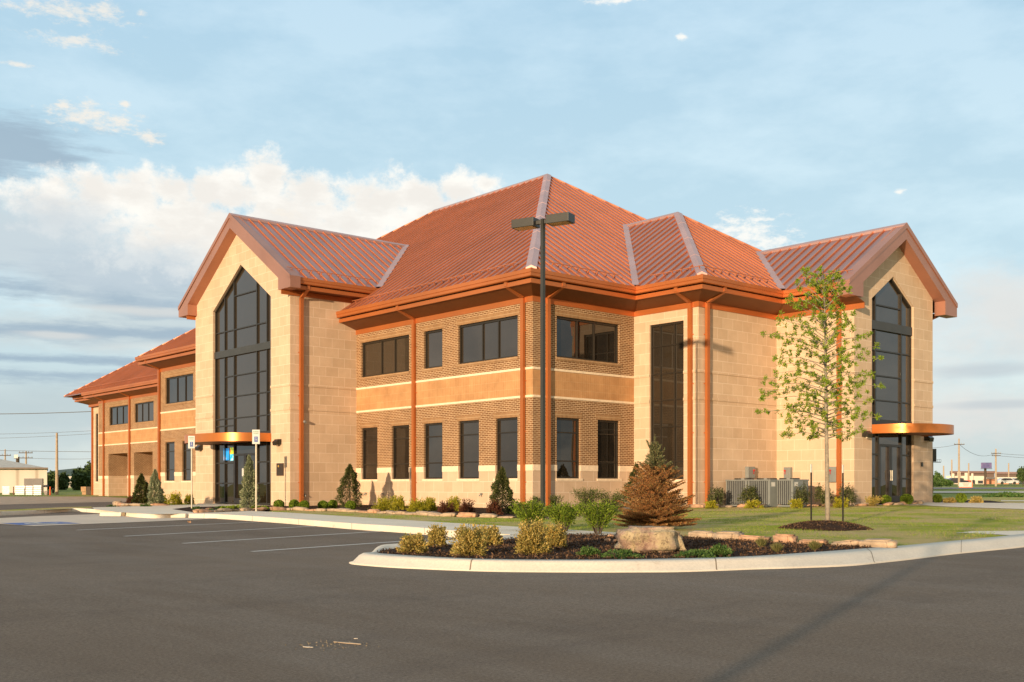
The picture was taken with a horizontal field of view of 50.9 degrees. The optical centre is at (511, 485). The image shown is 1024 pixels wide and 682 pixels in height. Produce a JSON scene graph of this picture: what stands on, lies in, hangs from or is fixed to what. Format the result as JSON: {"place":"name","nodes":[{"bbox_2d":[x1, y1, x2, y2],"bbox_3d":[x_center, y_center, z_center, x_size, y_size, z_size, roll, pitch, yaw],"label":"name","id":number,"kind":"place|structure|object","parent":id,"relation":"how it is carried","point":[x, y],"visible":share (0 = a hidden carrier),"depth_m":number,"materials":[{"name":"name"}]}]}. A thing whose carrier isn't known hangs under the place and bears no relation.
{"place":"outdoors","nodes":[
{"label":"outdoors","id":0,"kind":"place"},
{"bbox_2d":[92,503,615,534],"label":"pavement","id":1,"kind":"structure","parent":0,"point":[163,509],"depth_m":28.63,"materials":[{"name":"concrete"}]},
{"bbox_2d":[146,469,165,503],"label":"conifer","id":2,"kind":"object","parent":1,"relation":"on","point":[155,482],"visible":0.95,"depth_m":45.31,"materials":[{"name":"green plant"}]},
{"bbox_2d":[252,430,259,510],"bbox_3d":[-8.358,-0.433,35.126,0.250,2.766,0.086,0,0,-3],"label":"parking sign","id":3,"kind":"object","parent":1,"relation":"on","point":[255,437],"visible":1,"depth_m":35.12,"materials":[{"name":"metal"}]},
{"bbox_2d":[508,498,546,528],"bbox_3d":[0.361,0.584,21.070,0.885,0.680,0.844,0,0,-27],"label":"vase shrub","id":4,"kind":"object","parent":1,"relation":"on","point":[529,510],"visible":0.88,"depth_m":20.97,"materials":[{"name":"green plant"}]},
{"bbox_2d":[542,501,584,530],"bbox_3d":[1.003,0.592,20.648,0.851,0.666,0.961,0,0,24],"label":"vase shrub","id":5,"kind":"object","parent":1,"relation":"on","point":[566,514],"visible":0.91,"depth_m":20.55,"materials":[{"name":"green plant"}]},
{"bbox_2d":[572,498,622,533],"bbox_3d":[1.556,0.575,19.647,0.899,0.706,0.985,0,0,14],"label":"vase shrub","id":6,"kind":"object","parent":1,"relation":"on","point":[595,516],"visible":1,"depth_m":19.56,"materials":[{"name":"green plant"}]},
{"bbox_2d":[0,484,1023,542],"bbox_3d":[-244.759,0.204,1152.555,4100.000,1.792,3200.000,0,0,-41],"label":"ground","id":7,"kind":"structure","parent":0,"point":[69,492],"depth_m":102.71,"materials":[{"name":"green plant"}]},
{"bbox_2d":[0,459,47,492],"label":"metal shed","id":8,"kind":"structure","parent":7,"relation":"on","point":[13,474],"depth_m":108.00,"materials":[{"name":"beige metal"}]},
{"bbox_2d":[24,478,41,492],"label":"roller door","id":9,"kind":"structure","parent":8,"relation":"in","point":[27,481],"depth_m":107.89,"materials":[{"name":"beige metal"}]},
{"bbox_2d":[0,507,91,510],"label":"verge","id":10,"kind":"structure","parent":7,"relation":"on","point":[44,508],"depth_m":39.65,"materials":[{"name":"green plant"}]},
{"bbox_2d":[47,470,54,489],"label":"tree","id":11,"kind":"object","parent":7,"relation":"on","point":[50,478],"visible":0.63,"depth_m":139.35,"materials":[{"name":"green plant"}]},
{"bbox_2d":[55,433,58,494],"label":"utility pole","id":12,"kind":"object","parent":7,"relation":"on","point":[56,476],"visible":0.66,"depth_m":92.91,"materials":[{"name":"brown wood"}]},
{"bbox_2d":[53,471,70,489],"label":"tree","id":13,"kind":"object","parent":7,"relation":"on","point":[63,481],"visible":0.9,"depth_m":134.58,"materials":[{"name":"green plant"}]},
{"bbox_2d":[0,496,149,504],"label":"gravel yard","id":14,"kind":"structure","parent":7,"relation":"on","point":[23,499],"depth_m":70.31,"materials":[{"name":"grey gravel"}]},
{"bbox_2d":[69,466,90,489],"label":"tree","id":15,"kind":"object","parent":7,"relation":"on","point":[80,478],"visible":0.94,"depth_m":129.14,"materials":[{"name":"green plant"}]},
{"bbox_2d":[132,473,148,503],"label":"holly tree","id":16,"kind":"object","parent":7,"relation":"on","point":[141,484],"visible":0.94,"depth_m":51.81,"materials":[{"name":"green plant"}]},
{"bbox_2d":[167,491,183,504],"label":"golden shrub","id":17,"kind":"object","parent":7,"relation":"on","point":[175,499],"visible":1,"depth_m":47.75,"materials":[{"name":"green plant"}]},
{"bbox_2d":[64,174,957,507],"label":"office building","id":18,"kind":"structure","parent":7,"relation":"on","point":[404,360],"depth_m":42.38,"materials":[{"name":"beige brick"}]},
{"bbox_2d":[96,414,97,481],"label":"window","id":19,"kind":"structure","parent":18,"relation":"in","point":[96,414],"depth_m":89.48,"materials":[{"name":"glass"}]},
{"bbox_2d":[110,405,127,424],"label":"window","id":20,"kind":"structure","parent":18,"relation":"in","point":[119,414],"depth_m":83.03,"materials":[{"name":"black glass"}]},
{"bbox_2d":[136,401,153,421],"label":"window","id":21,"kind":"structure","parent":18,"relation":"in","point":[144,411],"depth_m":79.26,"materials":[{"name":"black glass"}]},
{"bbox_2d":[167,442,174,480],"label":"window","id":22,"kind":"structure","parent":18,"relation":"in","point":[170,445],"depth_m":61.11,"materials":[{"name":"black glass"}]},
{"bbox_2d":[167,374,192,403],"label":"window","id":23,"kind":"structure","parent":18,"relation":"in","point":[179,388],"depth_m":60.21,"materials":[{"name":"black glass"}]},
{"bbox_2d":[183,441,190,480],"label":"window","id":24,"kind":"structure","parent":18,"relation":"in","point":[186,451],"depth_m":59.63,"materials":[{"name":"black glass"}]},
{"bbox_2d":[234,453,244,503],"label":"door","id":25,"kind":"structure","parent":18,"relation":"in","point":[236,500],"depth_m":48.29,"materials":[{"name":"brown metal"}]},
{"bbox_2d":[214,266,270,432],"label":"entrance window","id":26,"kind":"structure","parent":18,"relation":"in","point":[242,354],"depth_m":47.82,"materials":[{"name":"grey glass"}]},
{"bbox_2d":[363,427,376,478],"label":"window","id":27,"kind":"structure","parent":18,"relation":"in","point":[369,434],"depth_m":45.93,"materials":[{"name":"brown glass"}]},
{"bbox_2d":[363,335,408,376],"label":"window","id":28,"kind":"structure","parent":18,"relation":"in","point":[391,355],"depth_m":45.03,"materials":[{"name":"brown glass"}]},
{"bbox_2d":[393,425,408,478],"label":"window","id":29,"kind":"structure","parent":18,"relation":"in","point":[400,433],"depth_m":44.21,"materials":[{"name":"brown glass"}]},
{"bbox_2d":[425,423,441,478],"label":"window","id":30,"kind":"structure","parent":18,"relation":"in","point":[433,431],"depth_m":42.58,"materials":[{"name":"black glass"}]},
{"bbox_2d":[425,329,441,368],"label":"window","id":31,"kind":"structure","parent":18,"relation":"in","point":[433,339],"depth_m":42.58,"materials":[{"name":"black glass"}]},
{"bbox_2d":[460,420,478,478],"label":"window","id":32,"kind":"structure","parent":18,"relation":"in","point":[469,430],"depth_m":40.88,"materials":[{"name":"black glass"}]},
{"bbox_2d":[460,315,517,363],"bbox_3d":[-0.834,-5.372,39.978,0.090,1.485,3.440,0,0,-41],"label":"window","id":33,"kind":"structure","parent":18,"relation":"in","point":[497,338],"depth_m":39.99,"materials":[{"name":"black glass"}]},
{"bbox_2d":[497,417,517,477],"bbox_3d":[-0.109,-1.350,39.150,0.090,2.200,1.220,0,0,-41],"label":"window","id":34,"kind":"structure","parent":18,"relation":"in","point":[507,428],"depth_m":39.18,"materials":[{"name":"grey glass"}]},
{"bbox_2d":[557,418,578,477],"bbox_3d":[1.982,-1.350,39.261,1.200,2.200,0.090,0,0,-41],"label":"window","id":35,"kind":"structure","parent":18,"relation":"in","point":[567,428],"depth_m":39.30,"materials":[{"name":"black glass"}]},
{"bbox_2d":[557,316,617,362],"bbox_3d":[2.767,-5.372,39.949,3.290,1.485,0.090,0,0,-41],"label":"window","id":36,"kind":"structure","parent":18,"relation":"in","point":[576,338],"depth_m":39.95,"materials":[{"name":"black glass"}]},
{"bbox_2d":[598,420,617,478],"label":"window","id":37,"kind":"structure","parent":18,"relation":"in","point":[607,430],"depth_m":40.70,"materials":[{"name":"black glass"}]},
{"bbox_2d":[651,321,683,478],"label":"window","id":38,"kind":"structure","parent":18,"relation":"in","point":[667,339],"depth_m":40.32,"materials":[{"name":"black glass"}]},
{"bbox_2d":[879,444,890,501],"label":"door","id":39,"kind":"structure","parent":18,"relation":"in","point":[883,445],"depth_m":41.55,"materials":[{"name":"brown metal"}]},
{"bbox_2d":[872,278,911,422],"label":"entrance window","id":40,"kind":"structure","parent":18,"relation":"in","point":[891,311],"depth_m":41.81,"materials":[{"name":"grey glass"}]},
{"bbox_2d":[891,444,901,501],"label":"door","id":41,"kind":"structure","parent":18,"relation":"in","point":[894,498],"depth_m":42.11,"materials":[{"name":"brown metal"}]},
{"bbox_2d":[0,502,1023,681],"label":"parking lot","id":42,"kind":"structure","parent":7,"relation":"on","point":[102,602],"depth_m":8.57,"materials":[{"name":"grey asphalt"}]},
{"bbox_2d":[0,508,202,517],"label":"kerb","id":43,"kind":"structure","parent":42,"relation":"on","point":[139,515],"depth_m":35.55,"materials":[{"name":"concrete"}]},
{"bbox_2d":[0,514,214,525],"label":"pad","id":44,"kind":"object","parent":42,"relation":"on","point":[88,519],"visible":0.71,"depth_m":30.65,"materials":[{"name":"concrete"}]},
{"bbox_2d":[202,514,509,536],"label":"kerb","id":45,"kind":"structure","parent":42,"relation":"on","point":[386,528],"depth_m":25.39,"materials":[{"name":"concrete"}]},
{"bbox_2d":[349,534,1023,572],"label":"kerb","id":46,"kind":"structure","parent":42,"relation":"on","point":[835,558],"depth_m":13.44,"materials":[{"name":"concrete"}]},
{"bbox_2d":[957,531,1023,534],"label":"inlet slab","id":47,"kind":"structure","parent":46,"relation":"on","point":[1008,532],"depth_m":20.15,"materials":[{"name":"concrete"}]},
{"bbox_2d":[175,503,881,517],"bbox_3d":[0.148,0.785,41.344,25.471,0.158,20.000,0,0,-41],"label":"mulch bed","id":48,"kind":"object","parent":7,"relation":"on","point":[479,511],"visible":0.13,"depth_m":39.39,"materials":[{"name":"brown soil"}]},
{"bbox_2d":[188,436,194,507],"bbox_3d":[-11.869,-0.441,39.836,0.250,2.781,0.086,0,0,-3],"label":"parking sign","id":49,"kind":"object","parent":48,"relation":"on","point":[191,442],"visible":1,"depth_m":39.82,"materials":[{"name":"metal"}]},
{"bbox_2d":[239,455,260,508],"bbox_3d":[-9.433,-0.088,38.695,0.808,2.063,0.809,0,0,-28],"label":"conifer","id":50,"kind":"object","parent":48,"relation":"on","point":[248,476],"visible":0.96,"depth_m":38.52,"materials":[{"name":"green plant"}]},
{"bbox_2d":[335,463,363,506],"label":"holly tree","id":51,"kind":"object","parent":48,"relation":"on","point":[346,478],"visible":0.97,"depth_m":42.13,"materials":[{"name":"green plant"}]},
{"bbox_2d":[367,495,398,510],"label":"golden shrub","id":52,"kind":"object","parent":48,"relation":"on","point":[383,505],"visible":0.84,"depth_m":35.47,"materials":[{"name":"yellow plant"}]},
{"bbox_2d":[391,495,406,509],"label":"golden shrub","id":53,"kind":"object","parent":48,"relation":"on","point":[400,505],"visible":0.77,"depth_m":37.74,"materials":[{"name":"yellow plant"}]},
{"bbox_2d":[406,497,428,511],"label":"golden shrub","id":54,"kind":"object","parent":48,"relation":"on","point":[416,505],"visible":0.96,"depth_m":34.78,"materials":[{"name":"yellow plant"}]},
{"bbox_2d":[424,497,437,510],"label":"golden shrub","id":55,"kind":"object","parent":48,"relation":"on","point":[431,504],"visible":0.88,"depth_m":36.23,"materials":[{"name":"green plant"}]},
{"bbox_2d":[437,500,456,512],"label":"purple shrub","id":56,"kind":"object","parent":48,"relation":"on","point":[442,508],"visible":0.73,"depth_m":31.27,"materials":[{"name":"brown plant"}]},
{"bbox_2d":[445,496,461,510],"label":"golden shrub","id":57,"kind":"object","parent":48,"relation":"on","point":[456,502],"visible":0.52,"depth_m":35.49,"materials":[{"name":"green plant"}]},
{"bbox_2d":[458,499,475,512],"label":"purple shrub","id":58,"kind":"object","parent":48,"relation":"on","point":[464,507],"visible":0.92,"depth_m":32.92,"materials":[{"name":"brown plant"}]},
{"bbox_2d":[485,498,503,514],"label":"purple shrub","id":59,"kind":"object","parent":48,"relation":"on","point":[494,507],"visible":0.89,"depth_m":31.29,"materials":[{"name":"brown plant"}]},
{"bbox_2d":[489,466,516,513],"bbox_3d":[-0.232,0.167,32.383,0.884,1.502,0.886,0,0,-20],"label":"holly tree","id":60,"kind":"object","parent":48,"relation":"on","point":[502,479],"visible":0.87,"depth_m":32.28,"materials":[{"name":"green plant"}]},
{"bbox_2d":[570,486,605,508],"bbox_3d":[2.342,0.425,34.039,1.112,0.928,1.386,0,0,-21],"label":"vase shrub","id":61,"kind":"object","parent":48,"relation":"on","point":[584,496],"visible":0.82,"depth_m":33.87,"materials":[{"name":"green plant"}]},
{"bbox_2d":[591,488,624,506],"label":"vase shrub","id":62,"kind":"object","parent":48,"relation":"on","point":[615,495],"visible":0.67,"depth_m":33.81,"materials":[{"name":"green plant"}]},
{"bbox_2d":[620,462,641,506],"bbox_3d":[4.492,0.009,38.942,1.133,1.722,1.205,0,0,38],"label":"holly tree","id":63,"kind":"object","parent":48,"relation":"on","point":[633,475],"visible":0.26,"depth_m":38.84,"materials":[{"name":"green plant"}]},
{"bbox_2d":[707,486,725,505],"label":"loose shrub","id":64,"kind":"object","parent":48,"relation":"on","point":[713,496],"visible":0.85,"depth_m":38.80,"materials":[{"name":"green plant"}]},
{"bbox_2d":[725,478,761,505],"bbox_3d":[8.629,0.257,39.947,0.990,1.030,0.990,0,0,-41],"label":"air conditioner","id":65,"kind":"object","parent":48,"relation":"on","point":[735,487],"visible":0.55,"depth_m":39.69,"materials":[{"name":"grey metal"}]},
{"bbox_2d":[747,478,784,506],"bbox_3d":[9.259,0.258,39.065,0.990,1.030,0.990,0,0,-41],"label":"air conditioner","id":66,"kind":"object","parent":48,"relation":"on","point":[766,490],"visible":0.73,"depth_m":38.58,"materials":[{"name":"grey metal"}]},
{"bbox_2d":[777,478,808,506],"bbox_3d":[10.029,0.254,38.865,0.990,1.030,0.990,0,0,-41],"label":"air conditioner","id":67,"kind":"object","parent":48,"relation":"on","point":[786,487],"visible":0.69,"depth_m":38.48,"materials":[{"name":"grey metal"}]},
{"bbox_2d":[835,482,858,504],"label":"loose shrub","id":68,"kind":"object","parent":48,"relation":"on","point":[850,495],"visible":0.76,"depth_m":39.00,"materials":[{"name":"green plant"}]},
{"bbox_2d":[377,533,874,559],"bbox_3d":[1.168,0.898,15.877,6.531,0.018,5.949,0,0,-41],"label":"mulch bed","id":69,"kind":"object","parent":7,"relation":"on","point":[585,558],"visible":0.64,"depth_m":14.65,"materials":[{"name":"brown wood"}]},
{"bbox_2d":[396,532,428,553],"bbox_3d":[-1.333,0.779,14.375,0.439,0.324,0.466,0,0,-40],"label":"straw gold shrub","id":70,"kind":"object","parent":69,"relation":"on","point":[417,543],"visible":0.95,"depth_m":14.31,"materials":[{"name":"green plant"}]},
{"bbox_2d":[424,523,447,546],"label":"straw gold shrub","id":71,"kind":"object","parent":69,"relation":"on","point":[438,536],"visible":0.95,"depth_m":15.80,"materials":[{"name":"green plant"}]},
{"bbox_2d":[447,522,490,555],"bbox_3d":[-0.558,0.703,13.983,0.574,0.478,0.564,0,0,-14],"label":"straw gold shrub","id":72,"kind":"object","parent":69,"relation":"on","point":[470,541],"visible":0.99,"depth_m":13.89,"materials":[{"name":"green plant"}]},
{"bbox_2d":[480,523,502,545],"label":"straw gold shrub","id":73,"kind":"object","parent":69,"relation":"on","point":[494,532],"visible":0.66,"depth_m":16.05,"materials":[{"name":"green plant"}]},
{"bbox_2d":[513,516,553,554],"bbox_3d":[0.273,0.673,14.187,0.500,0.537,0.539,0,0,30],"label":"straw gold shrub","id":74,"kind":"object","parent":69,"relation":"on","point":[533,541],"visible":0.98,"depth_m":14.10,"materials":[{"name":"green plant"}]},
{"bbox_2d":[544,521,569,547],"bbox_3d":[0.631,0.723,15.628,0.426,0.428,0.421,0,0,-41],"label":"straw gold shrub","id":75,"kind":"object","parent":69,"relation":"on","point":[558,538],"visible":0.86,"depth_m":15.55,"materials":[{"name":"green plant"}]},
{"bbox_2d":[576,546,600,556],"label":"ground cover","id":76,"kind":"object","parent":69,"relation":"on","point":[588,551],"visible":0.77,"depth_m":13.71,"materials":[{"name":"green plant"}]},
{"bbox_2d":[600,548,644,558],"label":"ground cover","id":77,"kind":"object","parent":69,"relation":"on","point":[621,552],"visible":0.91,"depth_m":13.44,"materials":[{"name":"green plant"}]},
{"bbox_2d":[614,526,685,552],"bbox_3d":[1.870,0.750,14.752,0.919,0.387,0.974,0,0,-5],"label":"boulder","id":78,"kind":"object","parent":69,"relation":"on","point":[649,538],"visible":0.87,"depth_m":14.37,"materials":[{"name":"beige stone"}]},
{"bbox_2d":[673,549,717,557],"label":"ground cover","id":79,"kind":"object","parent":69,"relation":"on","point":[701,553],"visible":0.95,"depth_m":13.50,"materials":[{"name":"green plant"}]},
{"bbox_2d":[688,530,714,537],"bbox_3d":[3.252,0.855,18.283,0.492,0.166,0.298,0,1,44],"label":"edging stone","id":80,"kind":"object","parent":69,"relation":"on","point":[701,533],"visible":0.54,"depth_m":18.18,"materials":[{"name":"beige stone"}]},
{"bbox_2d":[708,543,733,556],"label":"ground cover","id":81,"kind":"object","parent":69,"relation":"on","point":[719,549],"visible":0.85,"depth_m":13.63,"materials":[{"name":"green plant"}]},
{"bbox_2d":[712,531,743,539],"bbox_3d":[3.594,0.854,17.825,0.351,0.185,0.565,-1,0,-38],"label":"edging stone","id":82,"kind":"object","parent":69,"relation":"on","point":[728,534],"visible":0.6,"depth_m":17.70,"materials":[{"name":"beige stone"}]},
{"bbox_2d":[738,535,771,540],"bbox_3d":[3.912,0.869,17.336,0.282,0.128,0.547,3,-2,-39],"label":"edging stone","id":83,"kind":"object","parent":69,"relation":"on","point":[749,537],"visible":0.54,"depth_m":17.24,"materials":[{"name":"beige stone"}]},
{"bbox_2d":[773,534,797,542],"bbox_3d":[4.292,0.857,16.878,0.272,0.187,0.402,1,0,-37],"label":"edging stone","id":84,"kind":"object","parent":69,"relation":"on","point":[785,538],"visible":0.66,"depth_m":16.77,"materials":[{"name":"beige stone"}]},
{"bbox_2d":[831,539,859,545],"bbox_3d":[4.986,0.877,16.026,0.298,0.113,0.500,0,-7,-36],"label":"edging stone","id":85,"kind":"object","parent":69,"relation":"on","point":[850,542],"visible":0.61,"depth_m":15.87,"materials":[{"name":"beige stone"}]},
{"bbox_2d":[858,538,897,547],"bbox_3d":[5.353,0.863,15.673,0.295,0.164,0.555,-6,3,-44],"label":"edging stone","id":86,"kind":"object","parent":69,"relation":"on","point":[881,542],"visible":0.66,"depth_m":15.55,"materials":[{"name":"beige stone"}]},
{"bbox_2d":[934,478,953,486],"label":"bush","id":87,"kind":"object","parent":7,"relation":"on","point":[945,482],"visible":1,"depth_m":137.35,"materials":[{"name":"green plant"}]},
{"bbox_2d":[946,472,983,483],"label":"shop building","id":88,"kind":"structure","parent":7,"relation":"on","point":[974,479],"depth_m":300.00,"materials":[{"name":"white"}]},
{"bbox_2d":[950,471,994,476],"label":"shop building","id":89,"kind":"structure","parent":7,"relation":"on","point":[981,473],"depth_m":420.00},
{"bbox_2d":[982,491,1023,496],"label":"bush","id":90,"kind":"object","parent":7,"relation":"on","point":[1007,494],"visible":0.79,"depth_m":69.40,"materials":[{"name":"green plant"}]},
{"bbox_2d":[0,0,1023,478],"label":"sky","id":91,"kind":"structure","parent":0,"point":[131,131],"materials":[{"name":"blue"}]},
{"bbox_2d":[268,497,1023,545],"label":"lawn","id":92,"kind":"structure","parent":0,"point":[881,530],"depth_m":26.17,"materials":[{"name":"green plant"}]},
{"bbox_2d":[511,212,574,519],"bbox_3d":[0.790,-2.990,27.500,1.640,7.726,0.380,0,0,29],"label":"street lamp","id":93,"kind":"object","parent":92,"relation":"on","point":[552,220],"visible":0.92,"depth_m":27.47,"materials":[{"name":"black metal"}]},
{"bbox_2d":[612,434,701,526],"bbox_3d":[2.916,-0.033,21.755,1.850,2.043,1.762,0,0,26],"label":"spruce tree","id":94,"kind":"object","parent":92,"relation":"on","point":[652,505],"visible":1,"depth_m":21.54,"materials":[{"name":"brown plant"}]},
{"bbox_2d":[737,483,760,503],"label":"loose shrub","id":95,"kind":"object","parent":92,"relation":"on","point":[747,495],"visible":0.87,"depth_m":38.52,"materials":[{"name":"green plant"}]},
{"bbox_2d":[743,499,763,508],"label":"golden shrub","id":96,"kind":"object","parent":92,"relation":"on","point":[752,504],"visible":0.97,"depth_m":36.89,"materials":[{"name":"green plant"}]},
{"bbox_2d":[790,484,813,505],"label":"loose shrub","id":97,"kind":"object","parent":92,"relation":"on","point":[803,496],"visible":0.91,"depth_m":38.10,"materials":[{"name":"green plant"}]},
{"bbox_2d":[754,265,885,520],"bbox_3d":[6.812,-1.939,23.682,2.562,5.806,2.577,0,0,-41],"label":"young tree","id":98,"kind":"object","parent":92,"relation":"on","point":[825,383],"visible":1,"depth_m":23.58,"materials":[{"name":"green plant"}]},
{"bbox_2d":[813,482,833,506],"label":"loose shrub","id":99,"kind":"object","parent":92,"relation":"on","point":[821,496],"visible":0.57,"depth_m":37.95,"materials":[{"name":"green plant"}]},
{"bbox_2d":[783,521,867,530],"bbox_3d":[6.337,0.827,22.042,1.935,0.216,1.992,0,0,-41],"label":"mulch mound","id":100,"kind":"object","parent":92,"relation":"on","point":[833,526],"visible":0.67,"depth_m":21.33,"materials":[{"name":"brown wood"}]},
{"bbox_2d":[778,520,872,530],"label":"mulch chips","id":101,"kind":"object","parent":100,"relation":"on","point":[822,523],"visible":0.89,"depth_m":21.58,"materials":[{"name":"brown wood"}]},
{"bbox_2d":[833,497,850,507],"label":"golden shrub","id":102,"kind":"object","parent":92,"relation":"on","point":[838,501],"visible":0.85,"depth_m":37.09,"materials":[{"name":"yellow plant"}]},
{"bbox_2d":[842,465,843,521],"bbox_3d":[7.613,0.253,24.750,0.036,1.455,0.033,0,0,-41],"label":"tree stake","id":103,"kind":"object","parent":92,"relation":"on","point":[843,493],"visible":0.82,"depth_m":24.74,"materials":[{"name":"brown metal"}]},
{"bbox_2d":[865,495,883,505],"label":"golden shrub","id":104,"kind":"object","parent":92,"relation":"on","point":[872,501],"visible":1,"depth_m":39.05,"materials":[{"name":"yellow plant"}]},
{"bbox_2d":[879,502,1023,508],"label":"pavement","id":105,"kind":"structure","parent":0,"point":[1001,505],"depth_m":38.75,"materials":[{"name":"concrete"}]},
{"bbox_2d":[933,487,1023,488],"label":"road","id":106,"kind":"structure","parent":0,"point":[978,488],"depth_m":154.63,"materials":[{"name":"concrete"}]},
{"bbox_2d":[933,491,1023,492],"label":"road","id":107,"kind":"structure","parent":0,"point":[975,491],"depth_m":108.30,"materials":[{"name":"grey asphalt"}]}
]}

